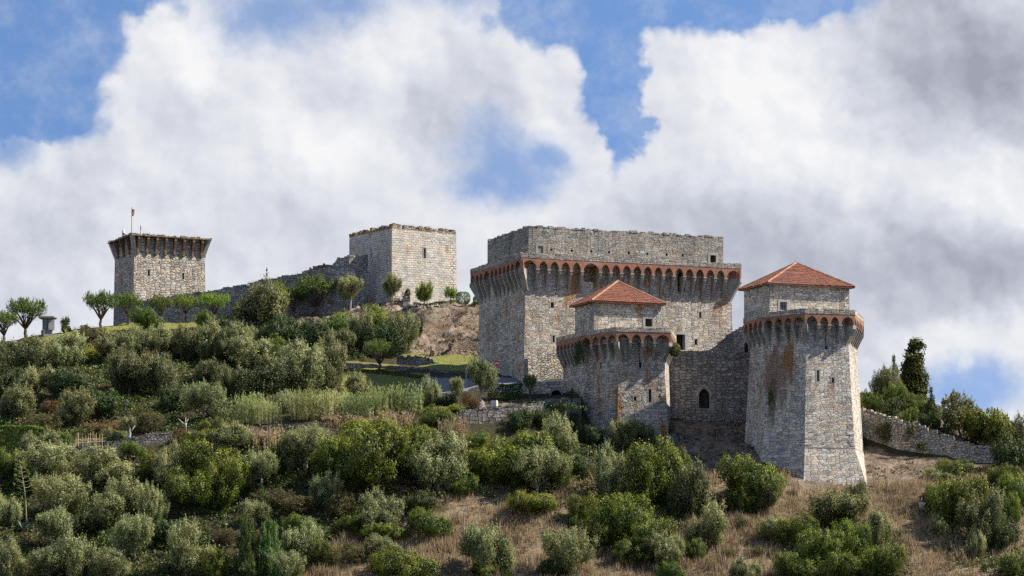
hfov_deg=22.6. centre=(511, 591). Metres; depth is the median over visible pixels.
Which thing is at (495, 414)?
terrace wall
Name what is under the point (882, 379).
wild olive
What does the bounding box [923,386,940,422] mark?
conifer tree
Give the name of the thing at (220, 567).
mastic shrub
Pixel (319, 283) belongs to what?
umbrella tree
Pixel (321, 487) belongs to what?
olive tree
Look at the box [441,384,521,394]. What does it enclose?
kerb wall
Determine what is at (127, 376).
wild olive
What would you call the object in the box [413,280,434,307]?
garden tree
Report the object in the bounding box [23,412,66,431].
dry shrub
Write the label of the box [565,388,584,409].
evergreen shrub
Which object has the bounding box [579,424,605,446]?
evergreen shrub
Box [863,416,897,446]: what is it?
creeper
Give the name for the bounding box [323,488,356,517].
dry shrub
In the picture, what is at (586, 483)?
brush
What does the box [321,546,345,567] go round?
dry shrub
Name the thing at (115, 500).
olive tree
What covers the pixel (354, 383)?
olive tree
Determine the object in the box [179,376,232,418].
olive tree
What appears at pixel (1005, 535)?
evergreen shrub
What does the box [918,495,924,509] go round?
lantern pillar
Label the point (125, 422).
pruned olive
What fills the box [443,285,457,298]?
garden tree
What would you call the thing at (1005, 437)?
green shrub
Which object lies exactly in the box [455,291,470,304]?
domed topiary
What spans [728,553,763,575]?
olive tree
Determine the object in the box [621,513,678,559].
mastic shrub
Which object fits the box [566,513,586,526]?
green shrub
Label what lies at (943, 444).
garden wall
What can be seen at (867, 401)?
green shrub
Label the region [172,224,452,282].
wall grass
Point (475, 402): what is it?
withered shrub
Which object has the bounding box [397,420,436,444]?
mastic shrub
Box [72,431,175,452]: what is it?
terrace wall
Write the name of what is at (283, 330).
evergreen shrub
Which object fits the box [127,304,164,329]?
green shrub
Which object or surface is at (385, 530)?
mastic shrub
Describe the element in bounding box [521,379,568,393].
retaining wall
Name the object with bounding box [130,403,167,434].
dry shrub
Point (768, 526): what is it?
olive tree
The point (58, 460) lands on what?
olive tree
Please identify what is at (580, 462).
evergreen shrub
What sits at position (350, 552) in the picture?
dry shrub
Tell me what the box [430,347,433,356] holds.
wooden post
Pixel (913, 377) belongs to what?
ivy clad tree
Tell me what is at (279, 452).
mastic shrub
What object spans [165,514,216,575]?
olive tree
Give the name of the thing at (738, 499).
mastic shrub
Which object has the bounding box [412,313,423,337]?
evergreen shrub
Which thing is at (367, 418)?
dry weed clump
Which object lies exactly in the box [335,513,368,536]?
mastic shrub
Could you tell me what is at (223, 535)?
dry shrub
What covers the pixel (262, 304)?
wild olive
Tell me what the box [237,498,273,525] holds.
olive tree
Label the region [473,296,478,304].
domed topiary
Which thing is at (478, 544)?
olive tree
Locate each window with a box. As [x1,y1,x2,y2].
[536,243,545,252]
[642,316,654,327]
[675,270,686,291]
[696,384,711,407]
[708,252,717,262]
[741,339,748,351]
[778,299,788,310]
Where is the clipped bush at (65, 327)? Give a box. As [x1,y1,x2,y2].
[61,325,70,332]
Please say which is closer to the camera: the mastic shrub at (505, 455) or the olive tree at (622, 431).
the mastic shrub at (505, 455)
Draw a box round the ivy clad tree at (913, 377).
[899,337,930,400]
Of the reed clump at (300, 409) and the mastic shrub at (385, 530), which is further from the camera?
the reed clump at (300, 409)
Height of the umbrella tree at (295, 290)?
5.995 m
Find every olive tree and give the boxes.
[0,492,23,525]
[0,535,25,575]
[13,439,76,478]
[17,363,58,397]
[18,424,63,451]
[25,545,70,575]
[28,471,93,512]
[35,504,74,547]
[42,326,87,367]
[55,524,106,575]
[71,440,138,485]
[87,472,143,518]
[88,545,133,575]
[98,426,127,440]
[108,509,154,559]
[128,323,153,356]
[137,481,170,522]
[139,322,172,355]
[150,435,192,488]
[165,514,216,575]
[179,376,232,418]
[191,313,226,357]
[210,420,251,452]
[219,334,275,370]
[224,319,258,341]
[233,464,259,483]
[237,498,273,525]
[240,446,278,488]
[265,548,307,575]
[269,335,325,391]
[274,389,293,413]
[276,516,324,564]
[279,420,326,470]
[308,467,343,508]
[309,327,347,388]
[319,426,335,445]
[335,273,363,309]
[344,370,377,397]
[347,304,374,348]
[356,484,404,532]
[359,532,401,555]
[383,272,402,304]
[387,308,420,352]
[403,426,471,490]
[417,371,441,407]
[449,377,464,395]
[458,517,516,573]
[465,354,499,400]
[510,441,574,496]
[537,523,599,574]
[541,409,580,456]
[589,438,630,499]
[606,415,640,449]
[630,419,660,446]
[643,527,686,564]
[683,496,728,549]
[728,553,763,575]
[754,514,786,541]
[865,505,893,548]
[922,465,955,479]
[927,514,949,535]
[964,524,986,555]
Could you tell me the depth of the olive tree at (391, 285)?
372.33 m
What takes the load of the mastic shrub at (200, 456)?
on the hillside
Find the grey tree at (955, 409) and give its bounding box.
[941,389,980,436]
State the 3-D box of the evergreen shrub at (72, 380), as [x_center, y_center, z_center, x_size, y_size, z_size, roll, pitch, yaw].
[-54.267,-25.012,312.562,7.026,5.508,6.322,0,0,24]
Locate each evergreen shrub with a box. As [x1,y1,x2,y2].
[0,366,24,394]
[11,463,50,492]
[45,365,96,400]
[68,504,114,535]
[86,387,120,416]
[149,519,182,543]
[158,386,190,411]
[200,329,233,365]
[204,312,251,330]
[230,361,287,399]
[256,314,296,345]
[280,316,311,344]
[295,318,338,349]
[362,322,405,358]
[404,487,436,510]
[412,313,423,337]
[430,392,460,406]
[507,406,535,430]
[531,406,553,427]
[537,556,573,575]
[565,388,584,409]
[567,450,592,479]
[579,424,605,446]
[877,396,902,417]
[917,412,932,426]
[932,418,940,429]
[942,424,949,433]
[985,516,1020,550]
[990,433,1023,471]
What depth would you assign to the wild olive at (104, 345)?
334.28 m
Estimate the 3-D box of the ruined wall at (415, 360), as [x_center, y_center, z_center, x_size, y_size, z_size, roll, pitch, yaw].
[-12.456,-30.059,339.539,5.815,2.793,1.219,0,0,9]
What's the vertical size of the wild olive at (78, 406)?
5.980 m
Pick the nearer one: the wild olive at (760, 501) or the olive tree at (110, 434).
the wild olive at (760, 501)
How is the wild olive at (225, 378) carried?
on the hillside
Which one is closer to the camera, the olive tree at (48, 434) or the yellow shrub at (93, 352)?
the olive tree at (48, 434)
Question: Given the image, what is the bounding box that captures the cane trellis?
[74,432,106,449]
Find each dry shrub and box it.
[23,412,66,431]
[77,323,107,345]
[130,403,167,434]
[210,526,237,544]
[262,485,318,512]
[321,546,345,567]
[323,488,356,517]
[337,537,367,564]
[720,547,736,561]
[735,515,748,528]
[748,545,764,556]
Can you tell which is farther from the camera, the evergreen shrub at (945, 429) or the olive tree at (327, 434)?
the evergreen shrub at (945, 429)
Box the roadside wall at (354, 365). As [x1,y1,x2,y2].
[344,362,467,374]
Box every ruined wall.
[302,263,333,272]
[397,355,438,364]
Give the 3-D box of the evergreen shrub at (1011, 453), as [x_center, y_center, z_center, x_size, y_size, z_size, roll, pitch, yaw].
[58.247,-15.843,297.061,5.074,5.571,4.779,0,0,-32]
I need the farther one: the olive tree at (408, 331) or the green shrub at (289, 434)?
the olive tree at (408, 331)
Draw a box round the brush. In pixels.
[0,321,1023,575]
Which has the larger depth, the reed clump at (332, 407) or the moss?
the reed clump at (332, 407)
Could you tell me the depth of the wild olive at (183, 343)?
337.90 m
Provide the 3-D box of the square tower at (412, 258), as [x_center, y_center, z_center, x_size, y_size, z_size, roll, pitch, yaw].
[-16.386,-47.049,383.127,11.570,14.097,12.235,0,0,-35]
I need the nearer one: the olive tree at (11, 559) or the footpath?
the olive tree at (11, 559)
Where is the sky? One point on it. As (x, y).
(876, 147)
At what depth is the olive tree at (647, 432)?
300.03 m
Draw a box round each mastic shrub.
[0,448,22,479]
[137,448,175,480]
[161,464,221,508]
[175,436,241,479]
[178,428,218,453]
[192,450,251,511]
[192,546,234,575]
[197,418,228,435]
[255,333,287,365]
[266,438,291,470]
[307,427,362,480]
[310,537,336,568]
[333,418,411,493]
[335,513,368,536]
[338,413,398,448]
[357,523,410,540]
[366,542,442,575]
[386,422,429,475]
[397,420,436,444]
[404,506,454,539]
[463,444,501,486]
[467,427,554,487]
[469,560,497,575]
[505,490,559,514]
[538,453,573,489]
[565,488,599,524]
[581,488,655,547]
[586,515,619,550]
[611,533,654,566]
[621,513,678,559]
[623,433,684,509]
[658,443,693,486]
[715,452,787,507]
[722,482,756,514]
[770,551,819,575]
[771,509,819,547]
[793,527,844,567]
[816,549,870,575]
[823,517,872,562]
[858,538,908,575]
[922,482,939,510]
[924,464,990,527]
[934,458,975,478]
[985,462,1023,484]
[994,472,1023,506]
[996,549,1023,575]
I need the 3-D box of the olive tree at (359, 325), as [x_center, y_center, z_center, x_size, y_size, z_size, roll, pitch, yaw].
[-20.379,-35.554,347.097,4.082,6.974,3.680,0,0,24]
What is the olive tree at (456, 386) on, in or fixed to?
on the hillside
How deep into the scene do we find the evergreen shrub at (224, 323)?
360.58 m
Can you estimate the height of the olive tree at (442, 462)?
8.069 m
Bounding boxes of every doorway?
[403,286,411,301]
[674,332,687,350]
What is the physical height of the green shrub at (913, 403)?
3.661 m
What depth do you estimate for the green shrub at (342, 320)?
351.22 m
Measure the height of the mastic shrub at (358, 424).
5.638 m
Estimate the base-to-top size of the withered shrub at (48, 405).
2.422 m
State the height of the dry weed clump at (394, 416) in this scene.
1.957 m
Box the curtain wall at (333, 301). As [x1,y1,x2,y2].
[114,255,367,324]
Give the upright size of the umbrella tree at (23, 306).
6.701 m
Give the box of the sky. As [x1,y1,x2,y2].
[0,0,1023,424]
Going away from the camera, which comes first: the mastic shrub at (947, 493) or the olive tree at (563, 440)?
the mastic shrub at (947, 493)
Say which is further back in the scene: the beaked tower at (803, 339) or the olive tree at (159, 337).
the olive tree at (159, 337)
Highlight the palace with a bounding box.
[469,225,741,381]
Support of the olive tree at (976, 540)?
on the hillside
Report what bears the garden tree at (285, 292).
on the hillside
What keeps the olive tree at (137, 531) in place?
on the hillside
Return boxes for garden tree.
[233,302,240,319]
[256,279,293,308]
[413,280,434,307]
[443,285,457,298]
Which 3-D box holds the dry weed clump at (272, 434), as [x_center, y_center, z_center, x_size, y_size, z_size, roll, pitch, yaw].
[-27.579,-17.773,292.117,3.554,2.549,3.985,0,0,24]
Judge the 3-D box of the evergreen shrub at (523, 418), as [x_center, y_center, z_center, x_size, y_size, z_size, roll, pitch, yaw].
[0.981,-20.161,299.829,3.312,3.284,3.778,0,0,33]
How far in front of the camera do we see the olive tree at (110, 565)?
265.37 m
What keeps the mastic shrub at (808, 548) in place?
on the hillside
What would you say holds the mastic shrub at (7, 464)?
on the hillside
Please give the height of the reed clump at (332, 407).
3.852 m
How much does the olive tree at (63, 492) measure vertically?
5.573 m
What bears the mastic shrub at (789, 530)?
on the hillside
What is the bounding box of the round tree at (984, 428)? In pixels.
[960,407,1013,445]
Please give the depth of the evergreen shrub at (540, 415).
301.11 m
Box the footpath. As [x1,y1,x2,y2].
[302,301,425,322]
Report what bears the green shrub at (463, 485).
on the hillside
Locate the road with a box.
[413,375,520,394]
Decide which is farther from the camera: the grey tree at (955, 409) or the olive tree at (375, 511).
the grey tree at (955, 409)
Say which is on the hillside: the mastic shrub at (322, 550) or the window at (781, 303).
the mastic shrub at (322, 550)
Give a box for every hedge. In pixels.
[0,424,43,450]
[343,367,423,378]
[413,299,456,306]
[487,383,522,400]
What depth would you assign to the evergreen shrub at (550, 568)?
267.37 m
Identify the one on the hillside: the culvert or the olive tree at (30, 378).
the olive tree at (30, 378)
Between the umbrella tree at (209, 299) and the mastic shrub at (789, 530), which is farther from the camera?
the umbrella tree at (209, 299)
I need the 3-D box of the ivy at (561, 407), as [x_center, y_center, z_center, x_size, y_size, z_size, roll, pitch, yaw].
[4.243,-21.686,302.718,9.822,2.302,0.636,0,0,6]
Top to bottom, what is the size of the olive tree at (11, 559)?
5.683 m
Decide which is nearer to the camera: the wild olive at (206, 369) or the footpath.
the wild olive at (206, 369)
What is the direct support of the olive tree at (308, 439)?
on the hillside
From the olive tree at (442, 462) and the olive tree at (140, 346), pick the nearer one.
the olive tree at (442, 462)
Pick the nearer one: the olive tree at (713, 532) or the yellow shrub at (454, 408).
the olive tree at (713, 532)
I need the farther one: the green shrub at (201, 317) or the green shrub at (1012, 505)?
the green shrub at (201, 317)
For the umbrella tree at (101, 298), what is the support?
on the hillside
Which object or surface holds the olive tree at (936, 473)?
on the hillside
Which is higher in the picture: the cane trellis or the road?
the road
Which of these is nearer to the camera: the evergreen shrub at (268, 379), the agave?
the agave
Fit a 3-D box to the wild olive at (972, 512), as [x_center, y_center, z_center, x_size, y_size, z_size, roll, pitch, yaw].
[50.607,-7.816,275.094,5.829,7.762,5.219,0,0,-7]
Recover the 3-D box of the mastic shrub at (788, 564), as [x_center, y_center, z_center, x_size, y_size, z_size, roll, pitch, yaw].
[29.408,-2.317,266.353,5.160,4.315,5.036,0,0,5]
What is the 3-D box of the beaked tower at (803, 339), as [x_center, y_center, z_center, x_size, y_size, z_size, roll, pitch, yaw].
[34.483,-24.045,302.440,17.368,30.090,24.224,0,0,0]
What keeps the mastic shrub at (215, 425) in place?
on the hillside
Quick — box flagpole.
[131,207,134,232]
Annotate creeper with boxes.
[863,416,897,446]
[900,421,918,446]
[915,439,926,454]
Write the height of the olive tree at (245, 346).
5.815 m
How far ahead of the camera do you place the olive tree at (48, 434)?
294.99 m
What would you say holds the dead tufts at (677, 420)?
on the hillside
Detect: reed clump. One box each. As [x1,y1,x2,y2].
[232,389,271,422]
[251,399,281,424]
[282,386,326,420]
[311,387,353,419]
[337,390,376,419]
[356,383,402,417]
[383,381,426,414]
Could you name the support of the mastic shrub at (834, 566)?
on the hillside
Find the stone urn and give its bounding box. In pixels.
[401,290,409,305]
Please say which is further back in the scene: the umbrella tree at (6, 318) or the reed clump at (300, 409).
the umbrella tree at (6, 318)
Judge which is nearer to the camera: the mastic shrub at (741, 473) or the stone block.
the mastic shrub at (741, 473)
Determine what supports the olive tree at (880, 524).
on the hillside
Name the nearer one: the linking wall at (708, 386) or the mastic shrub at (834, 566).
the mastic shrub at (834, 566)
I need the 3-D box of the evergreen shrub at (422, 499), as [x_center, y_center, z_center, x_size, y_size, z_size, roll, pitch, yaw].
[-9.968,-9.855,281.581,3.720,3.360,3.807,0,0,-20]
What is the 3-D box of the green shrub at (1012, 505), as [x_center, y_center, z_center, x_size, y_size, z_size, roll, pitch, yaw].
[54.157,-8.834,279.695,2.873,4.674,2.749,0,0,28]
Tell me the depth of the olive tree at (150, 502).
278.80 m
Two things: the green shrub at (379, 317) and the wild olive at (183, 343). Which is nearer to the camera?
the wild olive at (183, 343)
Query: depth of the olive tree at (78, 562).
265.32 m
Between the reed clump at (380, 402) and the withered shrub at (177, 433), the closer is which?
the withered shrub at (177, 433)
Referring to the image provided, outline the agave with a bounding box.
[4,458,35,531]
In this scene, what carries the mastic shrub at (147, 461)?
on the hillside
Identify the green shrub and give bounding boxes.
[54,431,72,445]
[117,440,147,457]
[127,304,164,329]
[193,308,214,327]
[279,428,303,446]
[279,511,317,533]
[320,308,358,331]
[363,302,392,335]
[419,403,458,426]
[450,473,478,495]
[457,429,489,449]
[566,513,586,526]
[654,560,686,575]
[681,537,706,559]
[861,388,882,409]
[882,381,915,407]
[898,392,929,416]
[898,407,919,423]
[991,429,1014,449]
[1001,491,1021,523]
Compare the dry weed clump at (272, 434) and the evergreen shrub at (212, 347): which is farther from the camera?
the evergreen shrub at (212, 347)
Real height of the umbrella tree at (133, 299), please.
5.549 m
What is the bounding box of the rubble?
[302,302,972,489]
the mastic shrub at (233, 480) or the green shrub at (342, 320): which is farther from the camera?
the green shrub at (342, 320)
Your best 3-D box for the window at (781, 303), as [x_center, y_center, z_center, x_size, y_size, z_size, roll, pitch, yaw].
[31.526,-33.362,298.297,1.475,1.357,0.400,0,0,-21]
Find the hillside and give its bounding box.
[0,298,1023,575]
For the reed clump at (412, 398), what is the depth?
302.32 m
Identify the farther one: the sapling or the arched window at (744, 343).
the sapling
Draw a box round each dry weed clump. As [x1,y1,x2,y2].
[227,425,260,444]
[253,424,286,446]
[322,411,358,425]
[345,415,390,422]
[366,409,414,424]
[437,417,458,438]
[449,412,470,439]
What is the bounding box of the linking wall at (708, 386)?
[669,350,749,421]
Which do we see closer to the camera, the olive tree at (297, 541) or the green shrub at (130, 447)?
the olive tree at (297, 541)
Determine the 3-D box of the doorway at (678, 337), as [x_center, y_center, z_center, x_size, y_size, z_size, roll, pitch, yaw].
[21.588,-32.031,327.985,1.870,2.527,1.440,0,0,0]
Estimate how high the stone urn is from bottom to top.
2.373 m
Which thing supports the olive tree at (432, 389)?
on the hillside
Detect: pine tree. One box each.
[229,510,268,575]
[254,515,283,575]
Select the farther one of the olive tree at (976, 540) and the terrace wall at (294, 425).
the terrace wall at (294, 425)
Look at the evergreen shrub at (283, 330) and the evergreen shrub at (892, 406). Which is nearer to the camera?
the evergreen shrub at (892, 406)
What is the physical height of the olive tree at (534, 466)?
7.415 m
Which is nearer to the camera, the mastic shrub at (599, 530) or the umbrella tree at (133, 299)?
the mastic shrub at (599, 530)
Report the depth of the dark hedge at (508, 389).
311.98 m
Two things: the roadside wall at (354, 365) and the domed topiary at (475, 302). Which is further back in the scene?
the domed topiary at (475, 302)
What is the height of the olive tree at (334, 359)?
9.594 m
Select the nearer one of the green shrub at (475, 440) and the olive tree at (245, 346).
the green shrub at (475, 440)
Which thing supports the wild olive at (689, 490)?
on the hillside
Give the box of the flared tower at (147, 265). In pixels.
[107,232,211,325]
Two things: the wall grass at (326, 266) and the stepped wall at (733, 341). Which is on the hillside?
the stepped wall at (733, 341)
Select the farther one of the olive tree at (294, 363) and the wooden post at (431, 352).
the wooden post at (431, 352)
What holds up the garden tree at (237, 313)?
on the hillside
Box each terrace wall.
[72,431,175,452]
[249,423,325,434]
[458,397,581,429]
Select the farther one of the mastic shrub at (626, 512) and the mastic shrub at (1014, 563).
the mastic shrub at (626, 512)
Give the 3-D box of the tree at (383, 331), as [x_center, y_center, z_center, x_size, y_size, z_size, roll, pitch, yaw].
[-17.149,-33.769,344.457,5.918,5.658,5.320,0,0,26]
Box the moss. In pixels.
[767,388,773,405]
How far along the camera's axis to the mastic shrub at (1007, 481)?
283.72 m
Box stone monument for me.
[38,316,56,336]
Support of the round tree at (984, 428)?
on the hillside
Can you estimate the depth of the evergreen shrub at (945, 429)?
305.50 m
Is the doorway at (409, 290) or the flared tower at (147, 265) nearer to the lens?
the doorway at (409, 290)
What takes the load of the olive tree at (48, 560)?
on the hillside
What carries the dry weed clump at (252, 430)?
on the hillside
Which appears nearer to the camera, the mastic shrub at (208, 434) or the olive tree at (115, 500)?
the olive tree at (115, 500)
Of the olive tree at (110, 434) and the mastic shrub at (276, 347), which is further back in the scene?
the mastic shrub at (276, 347)
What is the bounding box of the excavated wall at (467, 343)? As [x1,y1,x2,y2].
[448,335,478,352]
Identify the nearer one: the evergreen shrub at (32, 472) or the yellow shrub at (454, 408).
the evergreen shrub at (32, 472)
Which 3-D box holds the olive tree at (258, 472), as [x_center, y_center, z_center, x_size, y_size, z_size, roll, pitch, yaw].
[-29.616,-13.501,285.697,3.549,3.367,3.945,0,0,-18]
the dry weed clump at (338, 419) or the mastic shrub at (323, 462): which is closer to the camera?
the mastic shrub at (323, 462)
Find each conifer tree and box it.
[891,353,896,374]
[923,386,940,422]
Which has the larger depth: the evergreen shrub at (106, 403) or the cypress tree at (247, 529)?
the evergreen shrub at (106, 403)
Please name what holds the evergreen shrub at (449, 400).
on the hillside
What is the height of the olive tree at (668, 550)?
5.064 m
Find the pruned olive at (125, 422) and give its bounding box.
[119,416,136,439]
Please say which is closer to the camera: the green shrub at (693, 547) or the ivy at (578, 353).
the green shrub at (693, 547)
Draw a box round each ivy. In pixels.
[508,401,588,413]
[567,409,584,436]
[571,334,585,372]
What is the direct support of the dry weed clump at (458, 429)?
on the hillside
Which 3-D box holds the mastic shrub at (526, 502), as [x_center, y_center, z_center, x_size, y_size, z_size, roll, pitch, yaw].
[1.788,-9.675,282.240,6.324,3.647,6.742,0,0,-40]
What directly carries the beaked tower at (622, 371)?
on the hillside
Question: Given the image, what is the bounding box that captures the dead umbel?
[460,506,469,521]
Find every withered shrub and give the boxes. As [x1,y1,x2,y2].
[40,398,59,413]
[91,420,120,432]
[168,427,195,442]
[459,393,482,408]
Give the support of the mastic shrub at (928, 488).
on the hillside
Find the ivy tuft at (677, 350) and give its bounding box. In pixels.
[669,342,680,356]
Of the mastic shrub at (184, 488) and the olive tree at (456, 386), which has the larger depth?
the olive tree at (456, 386)
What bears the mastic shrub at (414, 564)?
on the hillside
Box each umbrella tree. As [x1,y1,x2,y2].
[0,309,19,340]
[5,296,48,337]
[82,288,118,327]
[114,290,143,324]
[147,294,172,319]
[172,293,198,321]
[197,291,230,314]
[283,285,304,317]
[297,273,338,316]
[362,338,395,371]
[522,373,536,400]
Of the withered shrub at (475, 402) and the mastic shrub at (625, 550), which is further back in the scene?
the withered shrub at (475, 402)
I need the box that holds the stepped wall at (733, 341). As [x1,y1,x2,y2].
[708,327,749,352]
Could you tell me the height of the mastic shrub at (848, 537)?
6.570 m
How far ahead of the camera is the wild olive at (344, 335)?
342.21 m
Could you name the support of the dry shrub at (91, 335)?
on the hillside
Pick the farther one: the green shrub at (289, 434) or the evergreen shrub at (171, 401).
the evergreen shrub at (171, 401)
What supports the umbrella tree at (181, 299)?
on the hillside
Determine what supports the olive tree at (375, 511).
on the hillside
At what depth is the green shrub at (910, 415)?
305.19 m
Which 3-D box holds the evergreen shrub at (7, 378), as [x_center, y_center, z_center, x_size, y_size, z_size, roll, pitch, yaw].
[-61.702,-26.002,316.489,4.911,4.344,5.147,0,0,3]
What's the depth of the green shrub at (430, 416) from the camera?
297.40 m
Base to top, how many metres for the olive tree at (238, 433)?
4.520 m
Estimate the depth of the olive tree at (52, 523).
272.95 m
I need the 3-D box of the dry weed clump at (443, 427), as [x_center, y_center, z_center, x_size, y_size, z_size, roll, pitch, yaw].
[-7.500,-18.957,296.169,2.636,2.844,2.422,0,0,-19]
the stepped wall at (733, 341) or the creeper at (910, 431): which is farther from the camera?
the stepped wall at (733, 341)
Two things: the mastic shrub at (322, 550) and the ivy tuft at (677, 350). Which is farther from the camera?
the ivy tuft at (677, 350)
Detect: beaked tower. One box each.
[556,280,675,441]
[738,261,866,486]
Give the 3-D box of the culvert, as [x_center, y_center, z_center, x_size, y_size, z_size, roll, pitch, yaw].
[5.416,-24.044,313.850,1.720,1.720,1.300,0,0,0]
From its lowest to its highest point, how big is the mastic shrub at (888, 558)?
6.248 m
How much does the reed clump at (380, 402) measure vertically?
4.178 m
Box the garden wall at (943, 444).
[861,408,998,462]
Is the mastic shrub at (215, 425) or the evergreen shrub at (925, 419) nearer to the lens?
the mastic shrub at (215, 425)
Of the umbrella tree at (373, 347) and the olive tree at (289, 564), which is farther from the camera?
the umbrella tree at (373, 347)
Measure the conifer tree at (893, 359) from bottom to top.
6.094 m
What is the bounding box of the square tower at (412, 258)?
[349,223,456,307]
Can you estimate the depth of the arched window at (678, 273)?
328.13 m
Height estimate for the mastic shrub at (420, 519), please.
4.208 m
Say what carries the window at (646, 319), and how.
in the beaked tower at (622, 371)
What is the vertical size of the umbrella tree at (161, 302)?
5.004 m
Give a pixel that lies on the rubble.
(673, 418)
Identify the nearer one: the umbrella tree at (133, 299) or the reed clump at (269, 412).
the reed clump at (269, 412)
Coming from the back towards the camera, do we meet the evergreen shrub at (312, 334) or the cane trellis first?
the evergreen shrub at (312, 334)
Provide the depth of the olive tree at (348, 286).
371.44 m
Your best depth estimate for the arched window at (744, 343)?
316.02 m
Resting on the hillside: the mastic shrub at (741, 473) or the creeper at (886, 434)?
the mastic shrub at (741, 473)
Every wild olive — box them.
[0,333,51,371]
[0,377,37,415]
[54,385,97,427]
[93,330,135,359]
[102,345,156,395]
[135,349,179,397]
[167,322,200,360]
[193,354,220,382]
[215,361,244,397]
[232,267,289,327]
[326,327,357,352]
[668,448,712,518]
[752,470,780,514]
[800,487,871,527]
[843,477,869,516]
[849,517,866,538]
[868,362,902,401]
[955,483,1007,547]
[1005,410,1023,448]
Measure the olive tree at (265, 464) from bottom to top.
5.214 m
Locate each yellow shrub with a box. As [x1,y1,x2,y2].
[83,342,103,360]
[448,403,466,410]
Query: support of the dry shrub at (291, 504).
on the hillside
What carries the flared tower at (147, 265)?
on the hillside
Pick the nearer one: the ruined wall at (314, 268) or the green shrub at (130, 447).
the green shrub at (130, 447)
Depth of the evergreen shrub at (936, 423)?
306.02 m
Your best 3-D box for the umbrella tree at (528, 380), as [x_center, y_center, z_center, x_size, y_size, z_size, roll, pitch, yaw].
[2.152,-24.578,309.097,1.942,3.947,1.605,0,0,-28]
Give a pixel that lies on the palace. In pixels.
(528, 285)
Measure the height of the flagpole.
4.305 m
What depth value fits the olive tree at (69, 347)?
331.81 m
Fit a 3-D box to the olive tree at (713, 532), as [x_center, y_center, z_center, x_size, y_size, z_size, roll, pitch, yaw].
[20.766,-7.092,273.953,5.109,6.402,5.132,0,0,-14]
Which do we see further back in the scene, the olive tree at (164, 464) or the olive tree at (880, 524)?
the olive tree at (164, 464)
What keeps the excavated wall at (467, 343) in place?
on the hillside
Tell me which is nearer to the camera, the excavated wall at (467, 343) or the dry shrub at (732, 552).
the dry shrub at (732, 552)
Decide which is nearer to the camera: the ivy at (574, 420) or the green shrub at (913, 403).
the ivy at (574, 420)
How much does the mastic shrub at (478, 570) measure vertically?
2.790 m
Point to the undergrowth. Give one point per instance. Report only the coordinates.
(244, 447)
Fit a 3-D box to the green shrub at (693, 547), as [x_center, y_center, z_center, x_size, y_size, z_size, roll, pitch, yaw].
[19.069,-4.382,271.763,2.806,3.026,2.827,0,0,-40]
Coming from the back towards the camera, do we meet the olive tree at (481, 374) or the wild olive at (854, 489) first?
the olive tree at (481, 374)
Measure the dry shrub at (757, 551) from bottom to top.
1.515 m
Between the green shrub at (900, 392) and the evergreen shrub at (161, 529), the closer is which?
the evergreen shrub at (161, 529)
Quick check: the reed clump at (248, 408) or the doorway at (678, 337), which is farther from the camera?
the doorway at (678, 337)
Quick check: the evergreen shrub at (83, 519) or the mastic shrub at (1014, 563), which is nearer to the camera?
the mastic shrub at (1014, 563)
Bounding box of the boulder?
[665,436,676,442]
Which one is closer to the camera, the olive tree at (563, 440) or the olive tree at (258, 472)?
the olive tree at (258, 472)
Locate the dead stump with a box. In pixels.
[178,418,187,429]
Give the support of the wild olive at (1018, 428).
on the hillside
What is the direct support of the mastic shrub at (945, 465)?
on the hillside
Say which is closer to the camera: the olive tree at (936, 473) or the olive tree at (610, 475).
the olive tree at (610, 475)
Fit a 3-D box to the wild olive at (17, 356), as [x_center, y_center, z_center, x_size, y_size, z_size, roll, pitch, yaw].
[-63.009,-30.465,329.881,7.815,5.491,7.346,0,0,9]
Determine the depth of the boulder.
302.65 m
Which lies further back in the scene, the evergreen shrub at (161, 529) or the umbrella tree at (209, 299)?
the umbrella tree at (209, 299)
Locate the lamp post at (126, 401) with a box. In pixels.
[123,399,128,415]
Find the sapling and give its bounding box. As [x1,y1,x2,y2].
[60,315,69,325]
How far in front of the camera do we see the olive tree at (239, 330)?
347.87 m
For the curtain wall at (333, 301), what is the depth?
378.23 m
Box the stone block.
[491,400,497,407]
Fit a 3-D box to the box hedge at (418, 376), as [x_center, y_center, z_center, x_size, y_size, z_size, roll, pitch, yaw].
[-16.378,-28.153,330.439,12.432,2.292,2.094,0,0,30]
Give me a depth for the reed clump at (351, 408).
298.53 m
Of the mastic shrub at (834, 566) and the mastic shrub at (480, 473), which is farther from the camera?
the mastic shrub at (480, 473)
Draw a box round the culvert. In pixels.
[549,388,562,395]
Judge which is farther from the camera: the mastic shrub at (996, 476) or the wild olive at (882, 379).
the wild olive at (882, 379)
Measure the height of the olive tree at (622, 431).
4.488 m
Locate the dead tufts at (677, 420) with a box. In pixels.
[297,297,989,490]
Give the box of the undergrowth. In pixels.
[0,325,1023,575]
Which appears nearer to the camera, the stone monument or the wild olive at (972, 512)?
the wild olive at (972, 512)
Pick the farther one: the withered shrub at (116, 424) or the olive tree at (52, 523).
the withered shrub at (116, 424)
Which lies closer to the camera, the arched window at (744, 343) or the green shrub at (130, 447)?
the green shrub at (130, 447)

